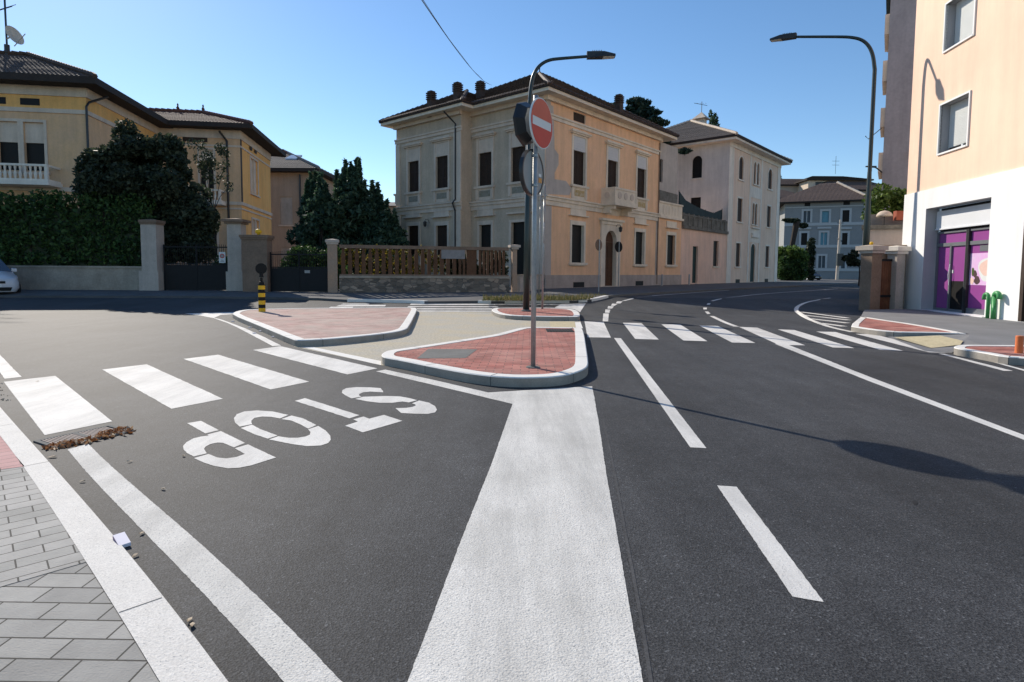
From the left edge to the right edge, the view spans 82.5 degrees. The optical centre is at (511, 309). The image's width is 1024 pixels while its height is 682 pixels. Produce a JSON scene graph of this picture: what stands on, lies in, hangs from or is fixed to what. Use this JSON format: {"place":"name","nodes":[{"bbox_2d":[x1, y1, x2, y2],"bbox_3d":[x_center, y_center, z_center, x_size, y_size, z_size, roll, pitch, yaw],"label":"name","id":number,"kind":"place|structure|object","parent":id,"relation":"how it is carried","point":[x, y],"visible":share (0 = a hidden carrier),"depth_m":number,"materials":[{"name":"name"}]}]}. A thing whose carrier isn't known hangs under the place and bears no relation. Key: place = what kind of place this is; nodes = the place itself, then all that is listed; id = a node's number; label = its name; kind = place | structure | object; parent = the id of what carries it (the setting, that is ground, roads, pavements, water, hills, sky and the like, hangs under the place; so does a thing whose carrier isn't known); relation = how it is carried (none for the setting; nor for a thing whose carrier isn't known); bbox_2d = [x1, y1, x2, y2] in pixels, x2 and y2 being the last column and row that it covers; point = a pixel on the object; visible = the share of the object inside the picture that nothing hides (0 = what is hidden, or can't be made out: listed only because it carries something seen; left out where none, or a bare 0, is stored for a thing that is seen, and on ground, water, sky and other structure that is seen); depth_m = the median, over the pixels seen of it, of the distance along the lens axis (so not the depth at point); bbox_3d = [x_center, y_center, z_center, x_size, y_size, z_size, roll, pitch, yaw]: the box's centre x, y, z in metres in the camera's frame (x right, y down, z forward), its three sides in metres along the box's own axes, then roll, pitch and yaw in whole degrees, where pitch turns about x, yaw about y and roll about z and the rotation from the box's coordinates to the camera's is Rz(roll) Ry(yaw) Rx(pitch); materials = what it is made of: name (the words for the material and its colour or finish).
{"place":"outdoors","nodes":[
{"label":"outdoors","id":0,"kind":"place"},
{"bbox_2d":[0,467,85,586],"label":"pavement","id":1,"kind":"structure","parent":0,"point":[35,539],"depth_m":2.80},
{"bbox_2d":[0,436,22,468],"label":"red paver band","id":2,"kind":"object","parent":1,"relation":"on","point":[8,458],"visible":1,"depth_m":3.91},
{"bbox_2d":[0,562,158,681],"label":"pavement","id":3,"kind":"structure","parent":0,"point":[67,624],"depth_m":2.04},
{"bbox_2d":[69,118,220,264],"bbox_3d":[-16.401,-4.681,26.242,6.751,7.615,3.981,0,4,0],"label":"evergreen tree","id":4,"kind":"object","parent":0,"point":[127,159],"visible":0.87,"depth_m":25.33,"materials":[{"name":"green plant"}]},
{"bbox_2d":[270,149,334,266],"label":"house","id":5,"kind":"structure","parent":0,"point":[289,174],"depth_m":58.38,"materials":[{"name":"paint"}]},
{"bbox_2d":[278,197,293,225],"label":"window","id":6,"kind":"structure","parent":5,"relation":"in","point":[285,202],"depth_m":58.47,"materials":[{"name":"grey"}]},
{"bbox_2d":[0,279,857,303],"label":"pavement","id":7,"kind":"structure","parent":0,"point":[448,297],"depth_m":22.52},
{"bbox_2d":[6,265,141,289],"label":"garden wall","id":8,"kind":"structure","parent":7,"relation":"on","point":[77,277],"depth_m":24.47,"materials":[{"name":"concrete"}]},
{"bbox_2d":[0,188,156,265],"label":"hedge","id":9,"kind":"object","parent":7,"relation":"on","point":[55,231],"visible":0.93,"depth_m":24.87,"materials":[{"name":"green plant"}]},
{"bbox_2d":[0,0,172,207],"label":"villa","id":10,"kind":"object","parent":7,"relation":"on","point":[56,117],"visible":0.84,"depth_m":33.34,"materials":[{"name":"paint"}]},
{"bbox_2d":[0,118,21,173],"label":"window","id":11,"kind":"structure","parent":10,"relation":"in","point":[10,144],"depth_m":33.13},
{"bbox_2d":[19,119,50,174],"bbox_3d":[-27.207,-9.277,33.308,1.539,3.078,0.428,0,4,-9],"label":"window","id":12,"kind":"structure","parent":10,"relation":"in","point":[36,141],"depth_m":33.31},
{"bbox_2d":[138,219,165,290],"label":"gate pillar","id":13,"kind":"structure","parent":7,"relation":"on","point":[151,275],"depth_m":24.20,"materials":[{"name":"concrete"}]},
{"bbox_2d":[186,138,233,258],"bbox_3d":[-17.574,-5.552,33.928,2.598,8.770,1.504,0,4,0],"label":"climbing shrub","id":14,"kind":"object","parent":7,"relation":"on","point":[209,162],"visible":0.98,"depth_m":33.69,"materials":[{"name":"green plant"}]},
{"bbox_2d":[149,103,286,264],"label":"villa","id":15,"kind":"object","parent":7,"relation":"on","point":[252,149],"visible":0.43,"depth_m":43.95,"materials":[{"name":"yellow paint"}]},
{"bbox_2d":[197,147,215,188],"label":"window","id":16,"kind":"structure","parent":15,"relation":"in","point":[212,150],"depth_m":43.55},
{"bbox_2d":[249,155,260,197],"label":"window","id":17,"kind":"structure","parent":15,"relation":"in","point":[253,192],"depth_m":47.35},
{"bbox_2d":[221,218,250,290],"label":"gate pillar","id":18,"kind":"structure","parent":7,"relation":"on","point":[236,227],"depth_m":24.53,"materials":[{"name":"concrete"}]},
{"bbox_2d":[163,243,227,289],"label":"iron gate","id":19,"kind":"structure","parent":18,"relation":"attached to","point":[202,276],"depth_m":24.71,"materials":[{"name":"metal"}]},
{"bbox_2d":[239,235,274,291],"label":"gate pillar","id":20,"kind":"structure","parent":7,"relation":"on","point":[256,249],"depth_m":23.73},
{"bbox_2d":[278,244,318,266],"bbox_3d":[-9.697,-1.910,26.564,1.885,2.139,1.503,0,4,0],"label":"garden shrub","id":21,"kind":"object","parent":7,"relation":"on","point":[304,260],"visible":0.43,"depth_m":26.22,"materials":[{"name":"green plant"}]},
{"bbox_2d":[293,169,327,245],"bbox_3d":[-12.216,-5.107,36.279,3.157,7.238,3.040,0,4,0],"label":"conifer","id":22,"kind":"object","parent":7,"relation":"on","point":[310,184],"visible":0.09,"depth_m":35.80,"materials":[{"name":"green plant"}]},
{"bbox_2d":[280,174,359,273],"bbox_3d":[-11.425,-4.705,34.833,5.186,6.769,4.377,0,4,0],"label":"conifer","id":23,"kind":"object","parent":7,"relation":"on","point":[320,211],"visible":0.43,"depth_m":34.26,"materials":[{"name":"green plant"}]},
{"bbox_2d":[325,239,338,292],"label":"fence pillar","id":24,"kind":"structure","parent":7,"relation":"on","point":[332,259],"depth_m":23.32,"materials":[{"name":"concrete"}]},
{"bbox_2d":[270,251,327,291],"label":"iron gate","id":25,"kind":"structure","parent":24,"relation":"attached to","point":[299,279],"depth_m":23.76,"materials":[{"name":"metal"}]},
{"bbox_2d":[327,158,364,244],"bbox_3d":[-10.100,-5.405,36.008,4.169,8.025,3.651,0,4,0],"label":"conifer","id":26,"kind":"object","parent":7,"relation":"on","point":[339,187],"visible":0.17,"depth_m":35.65,"materials":[{"name":"green plant"}]},
{"bbox_2d":[330,157,370,254],"bbox_3d":[-9.616,-5.365,35.789,3.458,7.986,3.586,-3,5,-42],"label":"conifer","id":27,"kind":"object","parent":7,"relation":"on","point":[354,180],"visible":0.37,"depth_m":34.93,"materials":[{"name":"green plant"}]},
{"bbox_2d":[351,179,398,273],"bbox_3d":[-8.489,-4.699,36.055,3.760,6.711,4.061,-2,4,-27],"label":"conifer","id":28,"kind":"object","parent":7,"relation":"on","point":[374,190],"visible":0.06,"depth_m":35.39,"materials":[{"name":"green plant"}]},
{"bbox_2d":[353,193,408,273],"bbox_3d":[-8.084,-4.214,35.191,3.222,5.716,3.120,2,4,21],"label":"conifer","id":29,"kind":"object","parent":7,"relation":"on","point":[373,215],"visible":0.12,"depth_m":34.65,"materials":[{"name":"green plant"}]},
{"bbox_2d":[359,207,413,273],"bbox_3d":[-7.151,-3.652,34.218,3.463,4.712,2.908,0,4,0],"label":"conifer","id":30,"kind":"object","parent":7,"relation":"on","point":[387,231],"visible":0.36,"depth_m":33.66,"materials":[{"name":"green plant"}]},
{"bbox_2d":[339,276,509,292],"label":"rubble wall","id":31,"kind":"structure","parent":7,"relation":"on","point":[365,284],"depth_m":24.29,"materials":[{"name":"stone"}]},
{"bbox_2d":[339,244,508,275],"bbox_3d":[-3.551,-2.037,24.384,7.020,1.247,0.154,-1,4,-15],"label":"slatted fence","id":32,"kind":"object","parent":31,"relation":"on","point":[471,257],"visible":1,"depth_m":24.29,"materials":[{"name":"wood"}]},
{"bbox_2d":[441,250,464,258],"bbox_3d":[-2.477,-2.348,24.591,1.001,0.393,0.023,-1,4,-15],"label":"notice board","id":33,"kind":"object","parent":32,"relation":"attached to","point":[452,254],"visible":1,"depth_m":24.58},
{"bbox_2d":[508,245,520,291],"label":"fence pillar","id":34,"kind":"structure","parent":7,"relation":"on","point":[513,248],"depth_m":25.24,"materials":[{"name":"stone"}]},
{"bbox_2d":[378,69,683,288],"bbox_3d":[2.368,-8.680,39.380,13.087,14.091,18.047,4,5,41],"label":"villa","id":35,"kind":"object","parent":7,"relation":"on","point":[610,175],"visible":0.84,"depth_m":33.84,"materials":[{"name":"paint"}]},
{"bbox_2d":[402,141,422,205],"bbox_3d":[-6.051,-8.340,35.849,1.740,3.804,0.408,4,5,41],"label":"window","id":36,"kind":"structure","parent":35,"relation":"in","point":[413,150],"depth_m":35.88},
{"bbox_2d":[403,213,421,265],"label":"window","id":37,"kind":"structure","parent":35,"relation":"in","point":[414,230],"depth_m":36.20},
{"bbox_2d":[429,135,451,202],"bbox_3d":[-4.104,-8.214,34.162,1.756,3.804,0.408,4,5,41],"label":"window","id":38,"kind":"structure","parent":35,"relation":"in","point":[441,144],"depth_m":34.21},
{"bbox_2d":[431,211,450,265],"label":"window","id":39,"kind":"structure","parent":35,"relation":"in","point":[443,231],"depth_m":34.50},
{"bbox_2d":[472,130,496,200],"bbox_3d":[-1.528,-8.121,33.050,1.748,3.804,0.408,4,5,41],"label":"window","id":40,"kind":"structure","parent":35,"relation":"in","point":[484,140],"depth_m":33.11,"materials":[{"name":"stone"}]},
{"bbox_2d":[474,209,494,264],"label":"window","id":41,"kind":"structure","parent":35,"relation":"in","point":[487,229],"depth_m":33.41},
{"bbox_2d":[504,126,526,197],"bbox_3d":[0.343,-8.000,31.428,1.732,3.804,0.408,4,5,41],"label":"window","id":42,"kind":"structure","parent":35,"relation":"in","point":[515,189],"depth_m":31.65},
{"bbox_2d":[506,211,531,287],"bbox_3d":[0.436,-3.248,31.703,1.732,4.096,0.385,4,5,41],"label":"side door","id":43,"kind":"structure","parent":35,"relation":"in","point":[518,228],"depth_m":31.91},
{"bbox_2d":[568,208,588,265],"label":"window","id":44,"kind":"structure","parent":35,"relation":"in","point":[575,230],"depth_m":32.90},
{"bbox_2d":[570,128,591,200],"bbox_3d":[3.745,-8.042,32.526,0.408,3.819,1.879,4,5,41],"label":"window","id":45,"kind":"structure","parent":35,"relation":"in","point":[579,138],"depth_m":32.56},
{"bbox_2d":[599,218,624,286],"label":"door","id":46,"kind":"structure","parent":35,"relation":"in","point":[606,224],"depth_m":35.53,"materials":[{"name":"stone"}]},
{"bbox_2d":[605,139,623,215],"bbox_3d":[6.072,-7.916,35.220,0.408,4.397,1.894,4,5,41],"label":"window","id":47,"kind":"structure","parent":35,"relation":"in","point":[612,148],"depth_m":35.24,"materials":[{"name":"stone"}]},
{"bbox_2d":[633,218,648,266],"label":"window","id":48,"kind":"structure","parent":35,"relation":"in","point":[637,231],"depth_m":38.25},
{"bbox_2d":[635,149,651,210],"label":"window","id":49,"kind":"structure","parent":35,"relation":"in","point":[641,156],"depth_m":37.97,"materials":[{"name":"stone"}]},
{"bbox_2d":[665,221,678,266],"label":"window","id":50,"kind":"structure","parent":35,"relation":"in","point":[669,224],"depth_m":41.67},
{"bbox_2d":[483,292,607,300],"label":"grass verge","id":51,"kind":"object","parent":7,"relation":"on","point":[550,297],"depth_m":20.60,"materials":[{"name":"plant"}]},
{"bbox_2d":[678,192,728,283],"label":"annex","id":52,"kind":"object","parent":7,"relation":"on","point":[704,233],"visible":0.84,"depth_m":45.70,"materials":[{"name":"paint"}]},
{"bbox_2d":[667,103,792,282],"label":"villa","id":53,"kind":"object","parent":7,"relation":"on","point":[735,176],"visible":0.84,"depth_m":51.71,"materials":[{"name":"paint"}]},
{"bbox_2d":[777,254,808,280],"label":"roadside hedge","id":54,"kind":"object","parent":7,"relation":"on","point":[790,269],"visible":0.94,"depth_m":67.93,"materials":[{"name":"green plant"}]},
{"bbox_2d":[778,245,809,261],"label":"roadside bush","id":55,"kind":"object","parent":7,"relation":"on","point":[795,252],"visible":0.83,"depth_m":67.92,"materials":[{"name":"green plant"}]},
{"bbox_2d":[781,218,808,245],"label":"tree trunk","id":56,"kind":"object","parent":7,"relation":"on","point":[797,224],"visible":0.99,"depth_m":72.38,"materials":[{"name":"brown plant"}]},
{"bbox_2d":[805,237,816,280],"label":"slim conifer","id":57,"kind":"object","parent":7,"relation":"on","point":[811,247],"visible":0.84,"depth_m":70.33,"materials":[{"name":"green plant"}]},
{"bbox_2d":[294,312,580,364],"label":"refuge pavement","id":58,"kind":"structure","parent":0,"point":[427,328],"depth_m":12.46,"materials":[{"name":"concrete"}]},
{"bbox_2d":[304,322,582,364],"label":"flush kerb","id":59,"kind":"structure","parent":58,"relation":"on","point":[577,325],"depth_m":8.92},
{"bbox_2d":[381,327,587,387],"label":"traffic island","id":60,"kind":"structure","parent":58,"relation":"on","point":[502,359],"depth_m":7.91,"materials":[{"name":"brick"}]},
{"bbox_2d":[513,95,552,368],"bbox_3d":[0.239,-0.927,7.137,0.261,3.300,0.595,3,4,30],"label":"road sign","id":61,"kind":"object","parent":60,"relation":"on","point":[532,122],"visible":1,"depth_m":7.03,"materials":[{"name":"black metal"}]},
{"bbox_2d":[0,0,887,201],"label":"sky","id":62,"kind":"structure","parent":0,"point":[317,78],"materials":[{"name":"blue"}]},
{"bbox_2d":[0,279,1023,681],"bbox_3d":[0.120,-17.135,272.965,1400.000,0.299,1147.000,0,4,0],"label":"road","id":63,"kind":"structure","parent":0,"point":[336,553],"depth_m":3.60,"materials":[{"name":"asphalt"}]},
{"bbox_2d":[0,259,20,292],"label":"parked car","id":64,"kind":"object","parent":63,"relation":"on","point":[9,282],"visible":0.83,"depth_m":21.74,"materials":[{"name":"white metal"}]},
{"bbox_2d":[0,355,20,378],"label":"edge line marking","id":65,"kind":"object","parent":63,"relation":"on","point":[7,370],"visible":1,"depth_m":7.34,"materials":[{"name":"paint"}]},
{"bbox_2d":[33,425,132,448],"bbox_3d":[-3.291,0.972,4.491,0.340,0.012,0.525,3,4,29],"label":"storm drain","id":66,"kind":"object","parent":63,"relation":"on","point":[92,432],"visible":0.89,"depth_m":4.49,"materials":[{"name":"metal"}]},
{"bbox_2d":[42,426,135,449],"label":"fallen leaves","id":67,"kind":"object","parent":66,"relation":"on","point":[103,434],"visible":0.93,"depth_m":4.38,"materials":[{"name":"brown plant"}]},
{"bbox_2d":[0,407,227,681],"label":"granite kerb","id":68,"kind":"structure","parent":63,"relation":"on","point":[169,645],"depth_m":2.38,"materials":[{"name":"stone"}]},
{"bbox_2d":[4,346,376,434],"bbox_3d":[-3.768,0.793,7.189,2.930,0.001,4.466,3,4,30],"label":"crosswalk marking","id":69,"kind":"object","parent":63,"relation":"on","point":[52,404],"visible":1,"depth_m":6.43,"materials":[{"name":"paint"}]},
{"bbox_2d":[68,444,341,681],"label":"edge line marking","id":70,"kind":"object","parent":63,"relation":"on","point":[279,645],"visible":1,"depth_m":2.41,"materials":[{"name":"paint"}]},
{"bbox_2d":[186,312,280,345],"bbox_3d":[-6.506,0.352,13.477,1.381,0.001,8.801,-2,5,-32],"label":"gore marking","id":71,"kind":"object","parent":63,"relation":"on","point":[256,335],"visible":0.98,"depth_m":13.38,"materials":[{"name":"paint"}]},
{"bbox_2d":[183,387,436,467],"bbox_3d":[-1.750,0.943,5.160,1.521,0.001,2.420,3,5,34],"label":"stop lettering","id":72,"kind":"object","parent":63,"relation":"on","point":[317,436],"visible":1,"depth_m":4.78,"materials":[{"name":"paint"}]},
{"bbox_2d":[233,307,416,346],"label":"traffic island","id":73,"kind":"structure","parent":63,"relation":"on","point":[301,327],"depth_m":12.94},
{"bbox_2d":[255,263,266,311],"bbox_3d":[-6.996,-0.620,16.298,0.295,1.360,0.182,0,4,0],"label":"striped bollard","id":74,"kind":"object","parent":73,"relation":"on","point":[261,269],"visible":0.98,"depth_m":16.25,"materials":[{"name":"black plastic"}]},
{"bbox_2d":[347,299,426,303],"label":"kerb","id":75,"kind":"structure","parent":63,"relation":"on","point":[387,301],"depth_m":20.68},
{"bbox_2d":[338,244,465,274],"bbox_3d":[-4.391,-1.761,24.966,5.863,2.123,0.672,-1,4,-15],"label":"garden hedge","id":76,"kind":"object","parent":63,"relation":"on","point":[380,256],"visible":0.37,"depth_m":24.70,"materials":[{"name":"green plant"}]},
{"bbox_2d":[329,304,559,311],"bbox_3d":[-2.129,-0.085,19.405,7.766,0.127,2.416,0,4,0],"label":"crosswalk marking","id":77,"kind":"object","parent":63,"relation":"on","point":[444,306],"visible":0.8,"depth_m":19.65,"materials":[{"name":"paint"}]},
{"bbox_2d":[444,251,508,274],"bbox_3d":[-1.609,-1.711,25.491,3.069,1.991,0.476,-1,4,-14],"label":"garden hedge","id":78,"kind":"object","parent":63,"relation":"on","point":[477,268],"visible":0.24,"depth_m":25.48,"materials":[{"name":"green plant"}]},
{"bbox_2d":[377,370,642,681],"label":"wide white road marking","id":79,"kind":"object","parent":63,"relation":"on","point":[534,589],"visible":1,"depth_m":2.54,"materials":[{"name":"paint"}]},
{"bbox_2d":[492,308,579,320],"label":"traffic island","id":80,"kind":"structure","parent":63,"relation":"on","point":[553,314],"depth_m":16.07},
{"bbox_2d":[541,184,545,308],"bbox_3d":[0.989,-1.952,18.260,0.104,3.889,0.556,0,4,0],"label":"sign post","id":81,"kind":"object","parent":80,"relation":"on","point":[543,251],"visible":0.98,"depth_m":18.23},
{"bbox_2d":[521,50,615,311],"bbox_3d":[1.616,-3.638,16.994,2.634,7.611,0.300,0,4,0],"label":"street lamp","id":82,"kind":"object","parent":80,"relation":"on","point":[596,55],"visible":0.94,"depth_m":16.97,"materials":[{"name":"black metal"}]},
{"bbox_2d":[478,295,607,303],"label":"kerb","id":83,"kind":"structure","parent":63,"relation":"on","point":[554,301],"depth_m":20.88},
{"bbox_2d":[602,419,652,681],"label":"asphalt seam","id":84,"kind":"object","parent":63,"relation":"on","point":[648,665],"visible":1,"depth_m":2.46,"materials":[{"name":"asphalt"}]},
{"bbox_2d":[614,338,823,601],"bbox_3d":[1.620,0.852,6.862,0.134,0.001,9.163,1,4,5],"label":"lane dash marking","id":85,"kind":"object","parent":63,"relation":"on","point":[790,574],"visible":1,"depth_m":3.06,"materials":[{"name":"paint"}]},
{"bbox_2d":[608,282,857,297],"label":"street kerb","id":86,"kind":"structure","parent":63,"relation":"on","point":[634,294],"depth_m":29.55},
{"bbox_2d":[623,289,851,331],"bbox_3d":[10.877,-0.551,26.537,7.292,0.298,27.418,2,4,28],"label":"curved line marking","id":87,"kind":"object","parent":63,"relation":"on","point":[796,310],"visible":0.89,"depth_m":17.12,"materials":[{"name":"paint"}]},
{"bbox_2d":[585,321,945,352],"bbox_3d":[4.569,0.503,12.389,6.880,0.001,3.687,2,4,19],"label":"crosswalk marking","id":88,"kind":"object","parent":63,"relation":"on","point":[636,330],"visible":0.92,"depth_m":11.99,"materials":[{"name":"paint"}]},
{"bbox_2d":[770,32,876,244],"bbox_3d":[11.169,-5.156,21.324,3.604,10.193,0.340,3,5,38],"label":"street lamp","id":89,"kind":"object","parent":63,"relation":"on","point":[867,212],"visible":0.88,"depth_m":20.31,"materials":[{"name":"grey metal"}]},
{"bbox_2d":[794,166,873,191],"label":"house","id":90,"kind":"structure","parent":63,"relation":"on","point":[808,182],"depth_m":126.31,"materials":[{"name":"brown tile"}]},
{"bbox_2d":[822,181,879,199],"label":"house","id":91,"kind":"structure","parent":63,"relation":"on","point":[860,186],"depth_m":124.00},
{"bbox_2d":[841,249,860,285],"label":"tree","id":92,"kind":"object","parent":63,"relation":"on","point":[851,259],"visible":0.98,"depth_m":45.95,"materials":[{"name":"green plant"}]},
{"bbox_2d":[855,245,888,310],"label":"gate pillar","id":93,"kind":"structure","parent":63,"relation":"on","point":[870,277],"depth_m":19.05,"materials":[{"name":"stone"}]},
{"bbox_2d":[862,214,902,245],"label":"terrace building","id":94,"kind":"structure","parent":63,"relation":"on","point":[889,231],"depth_m":22.08,"materials":[{"name":"paint"}]},
{"bbox_2d":[860,182,906,219],"bbox_3d":[16.674,-2.816,23.744,5.115,4.681,1.511,0,4,0],"label":"terrace bush","id":95,"kind":"object","parent":94,"relation":"on","point":[887,196],"visible":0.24,"depth_m":23.38,"materials":[{"name":"green plant"}]},
{"bbox_2d":[885,246,911,308],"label":"gate pillar","id":96,"kind":"structure","parent":63,"relation":"on","point":[897,254],"depth_m":19.45,"materials":[{"name":"stone"}]},
{"bbox_2d":[880,259,892,308],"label":"wooden gate","id":97,"kind":"structure","parent":96,"relation":"attached to","point":[885,295],"depth_m":19.51,"materials":[{"name":"brown wood"}]},
{"bbox_2d":[777,344,1023,439],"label":"line marking","id":98,"kind":"object","parent":63,"relation":"on","point":[921,398],"visible":1,"depth_m":6.33,"materials":[{"name":"paint"}]},
{"bbox_2d":[851,317,964,336],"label":"kerbed island","id":99,"kind":"structure","parent":63,"relation":"on","point":[874,326],"depth_m":12.64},
{"bbox_2d":[802,312,1023,370],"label":"hatched marking","id":100,"kind":"object","parent":63,"relation":"on","point":[995,367],"visible":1,"depth_m":9.07,"materials":[{"name":"paint"}]},
{"bbox_2d":[902,0,1023,321],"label":"apartment building","id":101,"kind":"structure","parent":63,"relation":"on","point":[963,228],"depth_m":17.08,"materials":[{"name":"paint"}]},
{"bbox_2d":[936,90,971,155],"bbox_3d":[13.310,-5.527,17.386,0.355,1.570,1.470,1,4,7],"label":"window","id":102,"kind":"structure","parent":101,"relation":"in","point":[960,111],"depth_m":17.57,"materials":[{"name":"white glass"}]},
{"bbox_2d":[942,0,976,53],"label":"window","id":103,"kind":"structure","parent":101,"relation":"in","point":[965,23],"depth_m":17.44,"materials":[{"name":"white glass"}]},
{"bbox_2d":[1018,230,1023,321],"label":"door","id":104,"kind":"structure","parent":101,"relation":"in","point":[1021,294],"depth_m":14.55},
{"bbox_2d":[954,345,1023,365],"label":"kerbed island","id":105,"kind":"structure","parent":63,"relation":"on","point":[1003,354],"depth_m":8.95,"materials":[{"name":"concrete"}]},
{"bbox_2d":[625,96,692,155],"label":"cedar","id":106,"kind":"object","parent":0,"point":[640,106],"visible":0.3,"depth_m":48.96,"materials":[{"name":"green plant"}]},
{"bbox_2d":[780,179,801,192],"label":"house","id":107,"kind":"structure","parent":0,"point":[790,185],"depth_m":130.90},
{"bbox_2d":[778,181,865,278],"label":"house","id":108,"kind":"structure","parent":0,"point":[821,210],"depth_m":97.96,"materials":[{"name":"paint"}]},
{"bbox_2d":[865,0,916,208],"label":"tower block","id":109,"kind":"structure","parent":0,"point":[897,74],"depth_m":31.50,"materials":[{"name":"paint"}]},
{"bbox_2d":[861,309,1023,352],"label":"pavement","id":110,"kind":"structure","parent":0,"point":[982,331],"depth_m":13.43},
{"bbox_2d":[895,335,962,347],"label":"tactile ramp","id":111,"kind":"structure","parent":110,"relation":"on","point":[934,341],"depth_m":10.70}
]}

